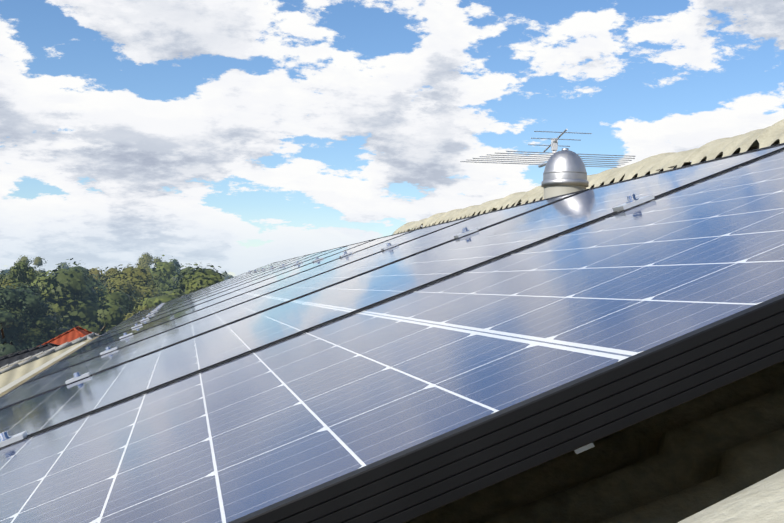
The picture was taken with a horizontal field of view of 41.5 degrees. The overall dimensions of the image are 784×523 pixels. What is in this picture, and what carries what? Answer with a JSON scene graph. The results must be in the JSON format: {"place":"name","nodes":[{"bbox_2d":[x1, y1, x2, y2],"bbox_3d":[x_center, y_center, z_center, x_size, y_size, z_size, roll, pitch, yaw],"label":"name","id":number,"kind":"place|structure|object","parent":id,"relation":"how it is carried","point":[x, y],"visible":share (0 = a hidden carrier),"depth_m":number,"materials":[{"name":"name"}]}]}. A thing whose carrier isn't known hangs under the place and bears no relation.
{"place":"outdoors","nodes":[
{"label":"outdoors","id":0,"kind":"place"},
{"bbox_2d":[0,342,85,393],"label":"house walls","id":1,"kind":"structure","parent":0,"point":[13,383],"depth_m":9.04,"materials":[{"name":"paint"}]},
{"bbox_2d":[0,336,783,522],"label":"roof tiles","id":2,"kind":"object","parent":1,"relation":"on","point":[679,463],"depth_m":0.85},
{"bbox_2d":[0,194,653,447],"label":"clamps","id":3,"kind":"object","parent":2,"relation":"attached to","point":[7,439],"visible":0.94,"depth_m":1.69,"materials":[{"name":"silver metal"}]},
{"bbox_2d":[0,143,783,522],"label":"solar panel frames","id":4,"kind":"structure","parent":3,"relation":"on","point":[420,479],"depth_m":0.59,"materials":[{"name":"metal"}]},
{"bbox_2d":[0,144,783,522],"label":"solar panels","id":5,"kind":"object","parent":4,"relation":"in","point":[270,426],"visible":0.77,"depth_m":1.04,"materials":[{"name":"blue glass"}]},
{"bbox_2d":[574,443,594,453],"bbox_3d":[0.111,0.107,0.607,0.015,0.010,0.004,1,-1,-11],"label":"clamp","id":6,"kind":"object","parent":4,"relation":"attached to","point":[584,448],"visible":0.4,"depth_m":0.60,"materials":[{"name":"white metal"}]},
{"bbox_2d":[460,129,634,167],"bbox_3d":[0.955,-0.229,6.108,1.000,1.035,0.704,1,-1,-6],"label":"tv antenna","id":7,"kind":"object","parent":2,"relation":"on","point":[554,145],"visible":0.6,"depth_m":6.10,"materials":[{"name":"silver metal"}]},
{"bbox_2d":[392,119,783,234],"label":"ridge capping","id":8,"kind":"object","parent":2,"relation":"on","point":[760,138],"visible":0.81,"depth_m":3.73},
{"bbox_2d":[398,140,779,232],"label":"ridge bedding shadow","id":9,"kind":"object","parent":2,"relation":"on","point":[720,156],"depth_m":3.46,"materials":[{"name":"black"}]},
{"bbox_2d":[678,469,783,522],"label":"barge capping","id":10,"kind":"object","parent":2,"relation":"on","point":[761,501],"visible":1,"depth_m":0.44,"materials":[{"name":"beige concrete"}]},
{"bbox_2d":[0,0,783,276],"label":"sky","id":11,"kind":"structure","parent":0,"point":[239,137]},
{"bbox_2d":[541,148,588,198],"bbox_3d":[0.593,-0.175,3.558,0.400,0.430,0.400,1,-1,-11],"label":"roof vent","id":12,"kind":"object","parent":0,"point":[565,172],"depth_m":3.50,"materials":[{"name":"silver metal"}]},
{"bbox_3d":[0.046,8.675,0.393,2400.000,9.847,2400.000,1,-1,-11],"label":"terrain","id":13,"kind":"structure","parent":0,"visible":0},
{"bbox_2d":[0,277,44,343],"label":"tree","id":14,"kind":"object","parent":13,"relation":"on","point":[14,287],"visible":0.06,"depth_m":64.41,"materials":[{"name":"green plant"}]},
{"bbox_2d":[0,260,48,341],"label":"tree","id":15,"kind":"object","parent":13,"relation":"on","point":[25,272],"visible":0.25,"depth_m":69.45,"materials":[{"name":"green plant"}]},
{"bbox_2d":[0,271,55,332],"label":"tree","id":16,"kind":"object","parent":13,"relation":"on","point":[39,295],"depth_m":74.69,"materials":[{"name":"green plant"}]},
{"bbox_2d":[0,343,59,367],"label":"charcoal roof house","id":17,"kind":"structure","parent":13,"relation":"on","point":[6,359],"depth_m":36.83,"materials":[{"name":"tile"}]},
{"bbox_2d":[16,255,47,282],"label":"tree","id":18,"kind":"object","parent":13,"relation":"on","point":[38,261],"visible":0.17,"depth_m":197.45,"materials":[{"name":"green plant"}]},
{"bbox_2d":[0,283,74,356],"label":"tree","id":19,"kind":"object","parent":13,"relation":"on","point":[11,324],"visible":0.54,"depth_m":61.34,"materials":[{"name":"green plant"}]},
{"bbox_2d":[0,332,100,388],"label":"neighbour cream roof house","id":20,"kind":"structure","parent":13,"relation":"on","point":[11,372],"depth_m":20.74,"materials":[{"name":"brick"}]},
{"bbox_2d":[58,262,68,268],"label":"tree","id":21,"kind":"object","parent":13,"relation":"on","point":[65,267],"visible":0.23,"depth_m":376.93,"materials":[{"name":"green plant"}]},
{"bbox_2d":[37,326,91,346],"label":"red roof house","id":22,"kind":"structure","parent":13,"relation":"on","point":[74,333],"depth_m":49.09,"materials":[{"name":"tile"}]},
{"bbox_2d":[29,263,138,334],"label":"tree","id":23,"kind":"object","parent":13,"relation":"on","point":[59,286],"visible":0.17,"depth_m":75.26,"materials":[{"name":"green plant"}]},
{"bbox_2d":[55,258,149,333],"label":"tree","id":24,"kind":"object","parent":13,"relation":"on","point":[89,288],"visible":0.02,"depth_m":79.22,"materials":[{"name":"green plant"}]},
{"bbox_2d":[89,265,121,289],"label":"tree","id":25,"kind":"object","parent":13,"relation":"on","point":[94,271],"visible":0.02,"depth_m":98.70,"materials":[{"name":"green plant"}]},
{"bbox_2d":[72,280,145,327],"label":"tree","id":26,"kind":"object","parent":13,"relation":"on","point":[137,292],"visible":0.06,"depth_m":81.97,"materials":[{"name":"green plant"}]},
{"bbox_2d":[89,274,165,294],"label":"tree","id":27,"kind":"object","parent":13,"relation":"on","point":[98,281],"visible":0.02,"depth_m":97.11,"materials":[{"name":"green plant"}]},
{"bbox_2d":[97,262,163,299],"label":"tree","id":28,"kind":"object","parent":13,"relation":"on","point":[140,277],"visible":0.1,"depth_m":90.78,"materials":[{"name":"green plant"}]},
{"bbox_2d":[135,252,161,272],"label":"tree","id":29,"kind":"object","parent":13,"relation":"on","point":[147,259],"visible":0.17,"depth_m":187.43,"materials":[{"name":"green plant"}]},
{"bbox_2d":[122,295,182,319],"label":"tree","id":30,"kind":"object","parent":13,"relation":"on","point":[129,315],"depth_m":73.37,"materials":[{"name":"green plant"}]},
{"bbox_2d":[149,255,197,294],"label":"tree","id":31,"kind":"object","parent":13,"relation":"on","point":[167,269],"visible":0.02,"depth_m":106.68,"materials":[{"name":"green plant"}]},
{"bbox_2d":[171,259,181,281],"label":"tree","id":32,"kind":"object","parent":13,"relation":"on","point":[175,262],"visible":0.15,"depth_m":228.24,"materials":[{"name":"green plant"}]},
{"bbox_2d":[134,263,229,311],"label":"tree","id":33,"kind":"object","parent":13,"relation":"on","point":[194,280],"visible":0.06,"depth_m":65.30,"materials":[{"name":"green plant"}]},
{"bbox_2d":[221,272,233,279],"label":"tree","id":34,"kind":"object","parent":13,"relation":"on","point":[227,276],"visible":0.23,"depth_m":442.05,"materials":[{"name":"green plant"}]}
]}

